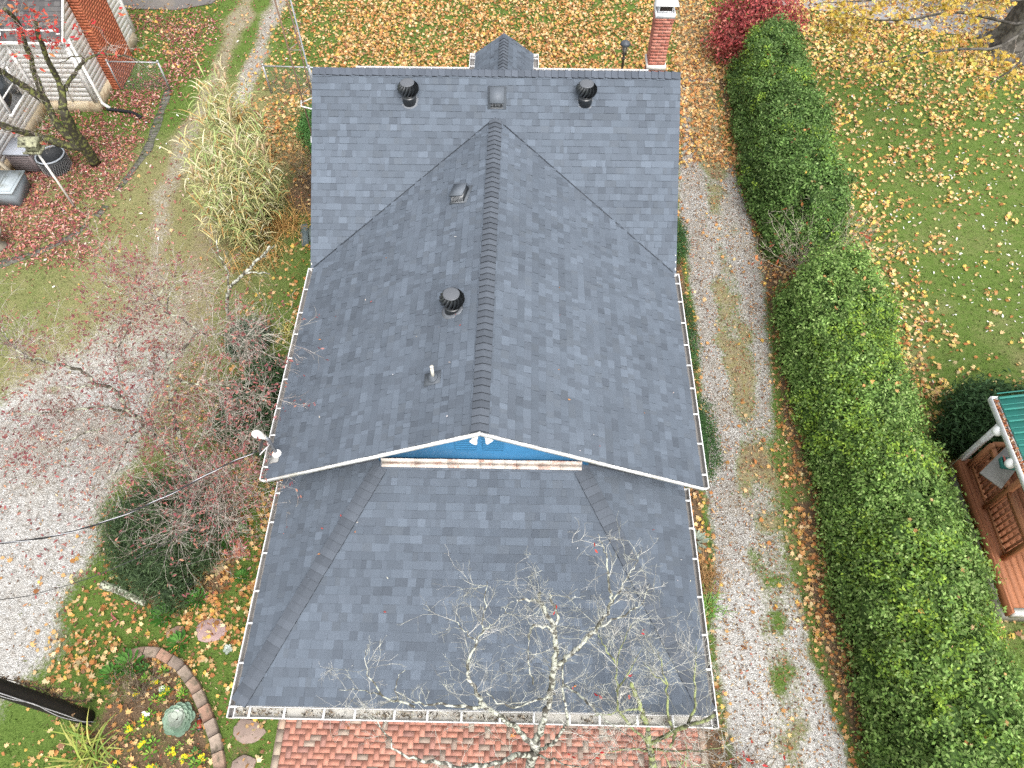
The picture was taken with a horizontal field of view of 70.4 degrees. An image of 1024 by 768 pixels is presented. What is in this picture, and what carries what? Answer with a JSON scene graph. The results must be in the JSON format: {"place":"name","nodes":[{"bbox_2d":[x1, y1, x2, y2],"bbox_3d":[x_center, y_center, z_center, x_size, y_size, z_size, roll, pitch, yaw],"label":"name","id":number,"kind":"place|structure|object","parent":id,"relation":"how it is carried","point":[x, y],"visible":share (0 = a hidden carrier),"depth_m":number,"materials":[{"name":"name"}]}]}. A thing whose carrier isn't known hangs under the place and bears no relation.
{"place":"outdoors","nodes":[
{"label":"outdoors","id":0,"kind":"place"},
{"bbox_2d":[0,0,288,680],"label":"gravel path","id":1,"kind":"structure","parent":0,"point":[46,497],"depth_m":16.93,"materials":[{"name":"gravel"}]},
{"bbox_2d":[122,0,215,9],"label":"road","id":2,"kind":"structure","parent":0,"point":[150,5],"depth_m":27.30,"materials":[{"name":"asphalt"}]},
{"bbox_2d":[0,0,1023,767],"bbox_3d":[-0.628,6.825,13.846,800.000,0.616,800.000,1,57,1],"label":"ground","id":3,"kind":"structure","parent":0,"point":[968,324],"depth_m":20.11,"materials":[{"name":"plant"}]},
{"bbox_2d":[0,227,6,251],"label":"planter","id":4,"kind":"object","parent":3,"relation":"on","point":[3,244],"visible":1,"depth_m":20.38,"materials":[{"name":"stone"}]},
{"bbox_2d":[0,161,10,169],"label":"board","id":5,"kind":"object","parent":3,"relation":"on","point":[3,166],"visible":0.44,"depth_m":21.54,"materials":[{"name":"brown wood"}]},
{"bbox_2d":[0,170,31,206],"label":"storage bin","id":6,"kind":"object","parent":3,"relation":"on","point":[15,186],"visible":1,"depth_m":21.22,"materials":[{"name":"plastic"}]},
{"bbox_2d":[2,137,41,172],"bbox_3d":[-14.763,-6.947,22.082,0.780,0.725,0.760,1,57,1],"label":"air conditioner","id":7,"kind":"object","parent":3,"relation":"on","point":[18,159],"visible":0.66,"depth_m":21.81,"materials":[{"name":"metal"}]},
{"bbox_2d":[17,136,74,207],"bbox_3d":[-12.928,-5.897,20.373,0.500,2.470,0.440,1,57,1],"label":"bird feeder","id":8,"kind":"object","parent":3,"relation":"on","point":[31,145],"visible":1,"depth_m":19.52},
{"bbox_2d":[0,678,95,725],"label":"utility pole","id":9,"kind":"object","parent":3,"relation":"on","point":[13,692],"visible":0.99,"depth_m":12.34,"materials":[{"name":"wood"}]},
{"bbox_2d":[0,479,286,599],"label":"phone wire","id":10,"kind":"object","parent":9,"relation":"attached to","point":[138,557],"visible":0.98,"depth_m":11.94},
{"bbox_2d":[0,672,95,716],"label":"vine","id":11,"kind":"object","parent":3,"relation":"on","point":[51,692],"visible":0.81,"depth_m":12.66,"materials":[{"name":"red plant"}]},
{"bbox_2d":[34,145,71,176],"bbox_3d":[-13.935,-6.767,22.092,0.887,0.552,0.886,1,57,1],"label":"barrel","id":12,"kind":"object","parent":3,"relation":"on","point":[57,160],"visible":0.82,"depth_m":22.01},
{"bbox_2d":[0,0,138,169],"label":"house","id":13,"kind":"structure","parent":3,"relation":"on","point":[110,22],"depth_m":22.73,"materials":[{"name":"white"}]},
{"bbox_2d":[0,62,26,117],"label":"window","id":14,"kind":"structure","parent":13,"relation":"in","point":[10,98],"depth_m":22.03,"materials":[{"name":"white paint"}]},
{"bbox_2d":[0,0,155,166],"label":"dogwood tree","id":15,"kind":"object","parent":3,"relation":"on","point":[69,131],"visible":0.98,"depth_m":19.93,"materials":[{"name":"red plant"}]},
{"bbox_2d":[43,709,121,767],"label":"grass tuft","id":16,"kind":"object","parent":3,"relation":"on","point":[80,751],"visible":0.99,"depth_m":13.29,"materials":[{"name":"plant"}]},
{"bbox_2d":[0,90,171,267],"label":"kerb","id":17,"kind":"structure","parent":3,"relation":"on","point":[148,146],"depth_m":22.33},
{"bbox_2d":[97,661,119,685],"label":"weed","id":18,"kind":"object","parent":3,"relation":"on","point":[107,669],"visible":0.86,"depth_m":14.09,"materials":[{"name":"green plant"}]},
{"bbox_2d":[99,580,146,605],"bbox_3d":[-7.994,4.300,14.947,1.025,0.276,0.180,16,58,10],"label":"log","id":19,"kind":"object","parent":3,"relation":"on","point":[103,586],"visible":0.81,"depth_m":14.90,"materials":[{"name":"wood"}]},
{"bbox_2d":[106,108,142,118],"bbox_3d":[-12.634,-8.889,23.720,1.290,0.154,0.230,14,58,9],"label":"drain hose","id":20,"kind":"object","parent":3,"relation":"on","point":[126,111],"visible":1,"depth_m":23.72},
{"bbox_2d":[112,646,144,678],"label":"weed","id":21,"kind":"object","parent":3,"relation":"on","point":[120,659],"visible":0.91,"depth_m":14.17,"materials":[{"name":"green plant"}]},
{"bbox_2d":[124,725,136,737],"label":"bedding plant","id":22,"kind":"object","parent":3,"relation":"on","point":[128,730],"visible":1,"depth_m":13.59,"materials":[{"name":"yellow plant"}]},
{"bbox_2d":[91,654,175,724],"bbox_3d":[-7.152,5.611,13.731,1.384,1.041,1.449,-32,62,-19],"label":"bare shrub","id":23,"kind":"object","parent":3,"relation":"on","point":[144,688],"visible":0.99,"depth_m":13.75,"materials":[{"name":"plant"}]},
{"bbox_2d":[128,646,144,661],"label":"edging block","id":24,"kind":"structure","parent":3,"relation":"on","point":[140,651],"depth_m":14.36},
{"bbox_2d":[105,59,170,90],"bbox_3d":[-12.347,-10.214,24.010,1.760,1.131,0.076,2,57,1],"label":"chain link fence","id":25,"kind":"object","parent":3,"relation":"on","point":[160,69],"visible":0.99,"depth_m":23.93,"materials":[{"name":"grey metal"}]},
{"bbox_2d":[137,713,149,726],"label":"bedding plant","id":26,"kind":"object","parent":3,"relation":"on","point":[142,719],"visible":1,"depth_m":13.68,"materials":[{"name":"yellow plant"}]},
{"bbox_2d":[137,737,150,750],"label":"bedding plant","id":27,"kind":"object","parent":3,"relation":"on","point":[141,743],"visible":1,"depth_m":13.46,"materials":[{"name":"yellow plant"}]},
{"bbox_2d":[142,746,156,760],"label":"bedding plant","id":28,"kind":"object","parent":3,"relation":"on","point":[155,751],"visible":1,"depth_m":13.38,"materials":[{"name":"green plant"}]},
{"bbox_2d":[142,708,156,720],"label":"bedding plant","id":29,"kind":"object","parent":3,"relation":"on","point":[146,713],"visible":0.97,"depth_m":13.74,"materials":[{"name":"white plant"}]},
{"bbox_2d":[143,646,160,657],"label":"edging block","id":30,"kind":"structure","parent":3,"relation":"on","point":[150,652],"depth_m":14.36,"materials":[{"name":"concrete"}]},
{"bbox_2d":[146,735,159,748],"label":"bedding plant","id":31,"kind":"object","parent":3,"relation":"on","point":[151,741],"visible":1,"depth_m":13.49,"materials":[{"name":"green plant"}]},
{"bbox_2d":[149,601,175,626],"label":"weed","id":32,"kind":"object","parent":3,"relation":"on","point":[159,619],"visible":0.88,"depth_m":14.69,"materials":[{"name":"green plant"}]},
{"bbox_2d":[0,199,327,611],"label":"dogwood tree","id":33,"kind":"object","parent":3,"relation":"on","point":[185,464],"visible":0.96,"depth_m":13.03,"materials":[{"name":"brown plant"}]},
{"bbox_2d":[155,648,173,663],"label":"edging block","id":34,"kind":"structure","parent":3,"relation":"on","point":[164,655],"depth_m":14.31,"materials":[{"name":"concrete"}]},
{"bbox_2d":[91,460,248,622],"bbox_3d":[-7.353,2.917,14.951,3.174,1.941,3.276,15,58,10],"label":"yew bush","id":35,"kind":"object","parent":3,"relation":"on","point":[138,573],"visible":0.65,"depth_m":14.71,"materials":[{"name":"green plant"}]},
{"bbox_2d":[167,747,177,758],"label":"bedding plant","id":36,"kind":"object","parent":3,"relation":"on","point":[172,751],"visible":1,"depth_m":13.39,"materials":[{"name":"yellow plant"}]},
{"bbox_2d":[166,626,185,642],"bbox_3d":[-6.764,5.068,14.632,0.361,0.070,0.349,-25,60,-15],"label":"stepping stone","id":37,"kind":"object","parent":3,"relation":"on","point":[174,629],"visible":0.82,"depth_m":14.65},
{"bbox_2d":[167,655,185,671],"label":"edging block","id":38,"kind":"structure","parent":3,"relation":"on","point":[176,663],"depth_m":14.23,"materials":[{"name":"concrete"}]},
{"bbox_2d":[165,629,189,653],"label":"weed","id":39,"kind":"object","parent":3,"relation":"on","point":[174,638],"visible":1,"depth_m":14.42,"materials":[{"name":"green plant"}]},
{"bbox_2d":[162,702,194,736],"bbox_3d":[-6.277,6.294,13.643,0.603,0.236,0.615,1,57,1],"label":"ornamental cabbage","id":40,"kind":"object","parent":3,"relation":"on","point":[183,713],"visible":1,"depth_m":13.62,"materials":[{"name":"green plant"}]},
{"bbox_2d":[180,753,189,763],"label":"bedding plant","id":41,"kind":"object","parent":3,"relation":"on","point":[184,755],"visible":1,"depth_m":13.35,"materials":[{"name":"yellow plant"}]},
{"bbox_2d":[177,665,195,682],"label":"edging block","id":42,"kind":"structure","parent":3,"relation":"on","point":[184,673],"depth_m":14.13,"materials":[{"name":"concrete"}]},
{"bbox_2d":[185,676,202,694],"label":"edging block","id":43,"kind":"structure","parent":3,"relation":"on","point":[193,684],"depth_m":14.02,"materials":[{"name":"concrete"}]},
{"bbox_2d":[188,757,200,767],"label":"bedding plant","id":44,"kind":"object","parent":3,"relation":"on","point":[194,763],"visible":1,"depth_m":13.30,"materials":[{"name":"green plant"}]},
{"bbox_2d":[190,722,198,734],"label":"bedding plant","id":45,"kind":"object","parent":3,"relation":"on","point":[192,733],"visible":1,"depth_m":13.61,"materials":[{"name":"green plant"}]},
{"bbox_2d":[184,586,208,608],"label":"weed","id":46,"kind":"object","parent":3,"relation":"on","point":[197,593],"visible":0.86,"depth_m":14.90,"materials":[{"name":"green plant"}]},
{"bbox_2d":[196,714,201,730],"bbox_3d":[-5.922,6.354,13.740,0.101,0.108,0.383,-13,58,-9],"label":"garden light","id":47,"kind":"object","parent":3,"relation":"on","point":[199,722],"visible":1,"depth_m":13.68,"materials":[{"name":"red plastic"}]},
{"bbox_2d":[192,689,209,708],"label":"edging block","id":48,"kind":"structure","parent":3,"relation":"on","point":[200,698],"depth_m":13.88,"materials":[{"name":"concrete"}]},
{"bbox_2d":[196,753,207,765],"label":"bedding plant","id":49,"kind":"object","parent":3,"relation":"on","point":[200,756],"visible":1,"depth_m":13.33,"materials":[{"name":"yellow plant"}]},
{"bbox_2d":[198,703,214,723],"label":"edging block","id":50,"kind":"structure","parent":3,"relation":"on","point":[206,713],"depth_m":13.74,"materials":[{"name":"concrete"}]},
{"bbox_2d":[196,618,226,642],"bbox_3d":[-6.076,4.983,14.688,0.643,0.070,0.484,1,57,1],"label":"stepping stone","id":51,"kind":"object","parent":3,"relation":"on","point":[202,633],"visible":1,"depth_m":14.65,"materials":[{"name":"stone"}]},
{"bbox_2d":[204,718,219,738],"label":"edging block","id":52,"kind":"structure","parent":3,"relation":"on","point":[211,727],"depth_m":13.60,"materials":[{"name":"concrete"}]},
{"bbox_2d":[208,733,223,753],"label":"edging block","id":53,"kind":"structure","parent":3,"relation":"on","point":[216,744],"depth_m":13.46,"materials":[{"name":"concrete"}]},
{"bbox_2d":[212,750,226,767],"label":"edging block","id":54,"kind":"structure","parent":3,"relation":"on","point":[219,759],"depth_m":13.31,"materials":[{"name":"concrete"}]},
{"bbox_2d":[156,54,288,264],"bbox_3d":[-7.852,-6.378,19.882,3.098,3.825,6.446,-17,58,-11],"label":"reed clump","id":55,"kind":"object","parent":3,"relation":"on","point":[239,196],"visible":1,"depth_m":19.51,"materials":[{"name":"plant"}]},
{"bbox_2d":[223,644,231,654],"bbox_3d":[-5.658,5.261,14.418,0.174,0.074,0.190,-30,62,-18],"label":"ornamental cabbage","id":56,"kind":"object","parent":3,"relation":"on","point":[226,647],"visible":1,"depth_m":14.41,"materials":[{"name":"white plant"}]},
{"bbox_2d":[218,529,239,549],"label":"weed","id":57,"kind":"object","parent":3,"relation":"on","point":[223,542],"visible":0.48,"depth_m":15.57,"materials":[{"name":"green plant"}]},
{"bbox_2d":[201,366,280,451],"bbox_3d":[-6.313,0.527,17.108,1.864,0.970,2.166,1,57,1],"label":"evergreen shrub","id":58,"kind":"object","parent":3,"relation":"on","point":[259,391],"visible":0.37,"depth_m":17.04,"materials":[{"name":"green plant"}]},
{"bbox_2d":[208,238,274,319],"bbox_3d":[-6.492,-2.507,17.951,1.970,2.835,0.811,18,59,11],"label":"dead sapling","id":59,"kind":"object","parent":3,"relation":"on","point":[245,272],"visible":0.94,"depth_m":17.56,"materials":[{"name":"grey plant"}]},
{"bbox_2d":[234,568,248,581],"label":"weed","id":60,"kind":"object","parent":3,"relation":"on","point":[240,573],"visible":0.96,"depth_m":15.20,"materials":[{"name":"green plant"}]},
{"bbox_2d":[233,521,250,537],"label":"weed","id":61,"kind":"object","parent":3,"relation":"on","point":[242,533],"visible":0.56,"depth_m":15.73,"materials":[{"name":"green plant"}]},
{"bbox_2d":[231,755,256,767],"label":"stepping stone","id":62,"kind":"object","parent":3,"relation":"on","point":[251,761],"visible":1,"depth_m":13.35,"materials":[{"name":"stone"}]},
{"bbox_2d":[214,313,276,364],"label":"evergreen shrub","id":63,"kind":"object","parent":3,"relation":"on","point":[230,349],"visible":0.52,"depth_m":18.08,"materials":[{"name":"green plant"}]},
{"bbox_2d":[195,221,298,298],"bbox_3d":[-7.143,-3.448,19.801,2.768,0.738,2.702,1,57,1],"label":"grass tuft","id":64,"kind":"object","parent":3,"relation":"on","point":[246,260],"visible":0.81,"depth_m":19.89,"materials":[{"name":"plant"}]},
{"bbox_2d":[233,718,265,743],"bbox_3d":[-4.959,6.549,13.663,0.564,0.065,0.444,29,61,18],"label":"stepping stone","id":65,"kind":"object","parent":3,"relation":"on","point":[245,735],"visible":0.93,"depth_m":13.64,"materials":[{"name":"stone"}]},
{"bbox_2d":[221,390,278,468],"bbox_3d":[-5.890,1.159,16.791,1.646,0.783,2.588,-21,59,-13],"label":"evergreen shrub","id":66,"kind":"object","parent":3,"relation":"on","point":[266,417],"visible":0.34,"depth_m":16.80,"materials":[{"name":"green plant"}]},
{"bbox_2d":[237,349,287,393],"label":"evergreen shrub","id":67,"kind":"object","parent":3,"relation":"on","point":[279,376],"visible":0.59,"depth_m":17.65,"materials":[{"name":"green plant"}]},
{"bbox_2d":[252,184,310,247],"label":"grass tuft","id":68,"kind":"object","parent":3,"relation":"on","point":[277,223],"visible":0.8,"depth_m":20.66,"materials":[{"name":"plant"}]},
{"bbox_2d":[274,314,294,345],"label":"grass tuft","id":69,"kind":"object","parent":3,"relation":"on","point":[288,329],"visible":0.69,"depth_m":18.53,"materials":[{"name":"plant"}]},
{"bbox_2d":[259,130,311,186],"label":"grass tuft","id":70,"kind":"object","parent":3,"relation":"on","point":[293,156],"visible":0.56,"depth_m":22.20,"materials":[{"name":"plant"}]},
{"bbox_2d":[274,0,311,142],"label":"antenna tower","id":71,"kind":"structure","parent":3,"relation":"on","point":[307,75],"depth_m":15.79,"materials":[{"name":"metal"}]},
{"bbox_2d":[280,138,310,194],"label":"bare shrub","id":72,"kind":"object","parent":3,"relation":"on","point":[306,172],"visible":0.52,"depth_m":21.22,"materials":[{"name":"brown plant"}]},
{"bbox_2d":[261,63,337,93],"bbox_3d":[-6.880,-10.011,23.894,2.483,1.101,0.077,3,57,2],"label":"chain link fence","id":73,"kind":"object","parent":3,"relation":"on","point":[263,66],"visible":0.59,"depth_m":23.75,"materials":[{"name":"grey metal"}]},
{"bbox_2d":[290,101,311,162],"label":"evergreen shrub","id":74,"kind":"object","parent":3,"relation":"on","point":[303,128],"visible":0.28,"depth_m":22.14,"materials":[{"name":"green plant"}]},
{"bbox_2d":[300,223,310,245],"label":"stacked slates","id":75,"kind":"object","parent":3,"relation":"on","point":[305,231],"visible":0.83,"depth_m":20.48,"materials":[{"name":"stone"}]},
{"bbox_2d":[0,17,868,767],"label":"leaf crumbs","id":76,"kind":"object","parent":3,"relation":"on","point":[690,493],"visible":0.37,"depth_m":16.07,"materials":[{"name":"plant"}]},
{"bbox_2d":[226,0,718,728],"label":"house","id":77,"kind":"structure","parent":3,"relation":"on","point":[540,402],"depth_m":12.90,"materials":[{"name":"grey"}]},
{"bbox_2d":[0,450,257,543],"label":"service cable","id":78,"kind":"object","parent":77,"relation":"attached to","point":[16,541],"visible":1,"depth_m":11.15,"materials":[{"name":"rubber"}]},
{"bbox_2d":[317,236,690,686],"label":"roof leaves","id":79,"kind":"object","parent":77,"relation":"on","point":[447,415],"visible":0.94,"depth_m":12.53,"materials":[{"name":"brown plant"}]},
{"bbox_2d":[270,719,708,767],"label":"patio","id":80,"kind":"structure","parent":3,"relation":"on","point":[305,744],"depth_m":13.51,"materials":[{"name":"brick"}]},
{"bbox_2d":[316,514,678,767],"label":"bare tree","id":81,"kind":"object","parent":3,"relation":"on","point":[532,755],"visible":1,"depth_m":10.10,"materials":[{"name":"grey plant"}]},
{"bbox_2d":[0,0,1023,767],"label":"fallen maple leaves","id":82,"kind":"object","parent":3,"relation":"on","point":[560,48],"visible":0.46,"depth_m":23.65,"materials":[{"name":"yellow plant"}]},
{"bbox_2d":[188,747,200,758],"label":"bedding plant","id":83,"kind":"object","parent":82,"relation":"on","point":[199,751],"visible":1,"depth_m":13.39,"materials":[{"name":"green plant"}]},
{"bbox_2d":[0,0,1023,641],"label":"fallen dogwood leaves","id":84,"kind":"object","parent":3,"relation":"on","point":[92,188],"visible":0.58,"depth_m":21.84,"materials":[{"name":"red plant"}]},
{"bbox_2d":[17,19,1023,382],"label":"pale fallen leaves","id":85,"kind":"object","parent":3,"relation":"on","point":[875,193],"visible":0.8,"depth_m":20.99,"materials":[{"name":"yellow plant"}]},
{"bbox_2d":[620,38,630,68],"bbox_3d":[3.458,-9.812,22.985,0.340,2.400,0.335,1,57,1],"label":"lamp post","id":86,"kind":"object","parent":3,"relation":"on","point":[625,44],"visible":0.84,"depth_m":22.20,"materials":[{"name":"black metal"}]},
{"bbox_2d":[559,590,759,767],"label":"bare tree","id":87,"kind":"object","parent":3,"relation":"on","point":[649,742],"visible":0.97,"depth_m":10.80,"materials":[{"name":"beige plant"}]},
{"bbox_2d":[676,213,691,270],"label":"boxwood","id":88,"kind":"object","parent":3,"relation":"on","point":[681,232],"visible":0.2,"depth_m":19.46,"materials":[{"name":"green plant"}]},
{"bbox_2d":[665,738,707,767],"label":"grass tuft","id":89,"kind":"object","parent":3,"relation":"on","point":[683,762],"visible":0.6,"depth_m":13.24,"materials":[{"name":"plant"}]},
{"bbox_2d":[682,291,703,376],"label":"boxwood","id":90,"kind":"object","parent":3,"relation":"on","point":[690,336],"visible":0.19,"depth_m":17.73,"materials":[{"name":"green plant"}]},
{"bbox_2d":[694,528,708,552],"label":"silver plant","id":91,"kind":"object","parent":3,"relation":"on","point":[700,536],"visible":0.62,"depth_m":15.57,"materials":[{"name":"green plant"}]},
{"bbox_2d":[686,392,726,491],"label":"boxwood","id":92,"kind":"object","parent":3,"relation":"on","point":[706,434],"visible":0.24,"depth_m":16.11,"materials":[{"name":"green plant"}]},
{"bbox_2d":[698,552,734,604],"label":"grass tuft","id":93,"kind":"object","parent":3,"relation":"on","point":[705,569],"visible":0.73,"depth_m":15.13,"materials":[{"name":"plant"}]},
{"bbox_2d":[702,581,737,629],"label":"grass tuft","id":94,"kind":"object","parent":3,"relation":"on","point":[710,605],"visible":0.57,"depth_m":14.87,"materials":[{"name":"plant"}]},
{"bbox_2d":[703,717,794,767],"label":"bare shrub","id":95,"kind":"object","parent":3,"relation":"on","point":[764,765],"visible":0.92,"depth_m":12.94,"materials":[{"name":"brown plant"}]},
{"bbox_2d":[697,0,810,67],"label":"japanese maple","id":96,"kind":"object","parent":3,"relation":"on","point":[756,9],"visible":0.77,"depth_m":24.43,"materials":[{"name":"red plant"}]},
{"bbox_2d":[721,10,861,267],"bbox_3d":[8.113,-7.709,21.588,3.083,2.893,9.622,1,57,1],"label":"hedge","id":97,"kind":"object","parent":3,"relation":"on","point":[775,160],"visible":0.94,"depth_m":20.36,"materials":[{"name":"green plant"}]},
{"bbox_2d":[768,17,1018,744],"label":"caught leaves","id":98,"kind":"object","parent":97,"relation":"on","point":[910,519],"visible":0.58,"depth_m":15.35,"materials":[{"name":"orange plant"}]},
{"bbox_2d":[742,196,900,277],"bbox_3d":[8.016,-3.662,19.015,3.733,2.300,3.291,28,61,17],"label":"bare shrub","id":99,"kind":"object","parent":3,"relation":"on","point":[809,243],"visible":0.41,"depth_m":19.09,"materials":[{"name":"brown plant"}]},
{"bbox_2d":[764,233,1023,767],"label":"hedge","id":100,"kind":"object","parent":3,"relation":"on","point":[869,480],"visible":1,"depth_m":14.12,"materials":[{"name":"green plant"}]},
{"bbox_2d":[810,0,1023,103],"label":"maple tree","id":101,"kind":"object","parent":3,"relation":"on","point":[1004,40],"visible":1,"depth_m":20.30,"materials":[{"name":"yellow plant"}]},
{"bbox_2d":[927,368,1023,460],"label":"laurel shrub","id":102,"kind":"object","parent":3,"relation":"on","point":[968,421],"visible":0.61,"depth_m":16.36,"materials":[{"name":"green plant"}]},
{"bbox_2d":[944,390,1023,621],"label":"porch","id":103,"kind":"object","parent":3,"relation":"on","point":[998,515],"visible":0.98,"depth_m":14.69,"materials":[{"name":"brown wood"}]},
{"bbox_2d":[979,447,1014,491],"bbox_3d":[10.021,1.890,15.178,1.099,0.963,0.467,-37,64,-22],"label":"table","id":104,"kind":"object","parent":103,"relation":"on","point":[994,473],"visible":0.5,"depth_m":14.67,"materials":[{"name":"grey metal"}]},
{"bbox_2d":[998,456,1015,470],"bbox_3d":[10.030,1.594,14.647,0.300,0.159,0.216,8,57,5],"label":"box","id":105,"kind":"object","parent":104,"relation":"on","point":[1002,460],"visible":0.53,"depth_m":14.65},
{"bbox_2d":[676,0,850,767],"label":"driveway","id":106,"kind":"structure","parent":0,"point":[733,513],"depth_m":16.36,"materials":[{"name":"gravel"}]},
{"bbox_2d":[774,0,1012,35],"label":"pavement","id":107,"kind":"structure","parent":0,"point":[928,25],"depth_m":26.89,"materials":[{"name":"concrete"}]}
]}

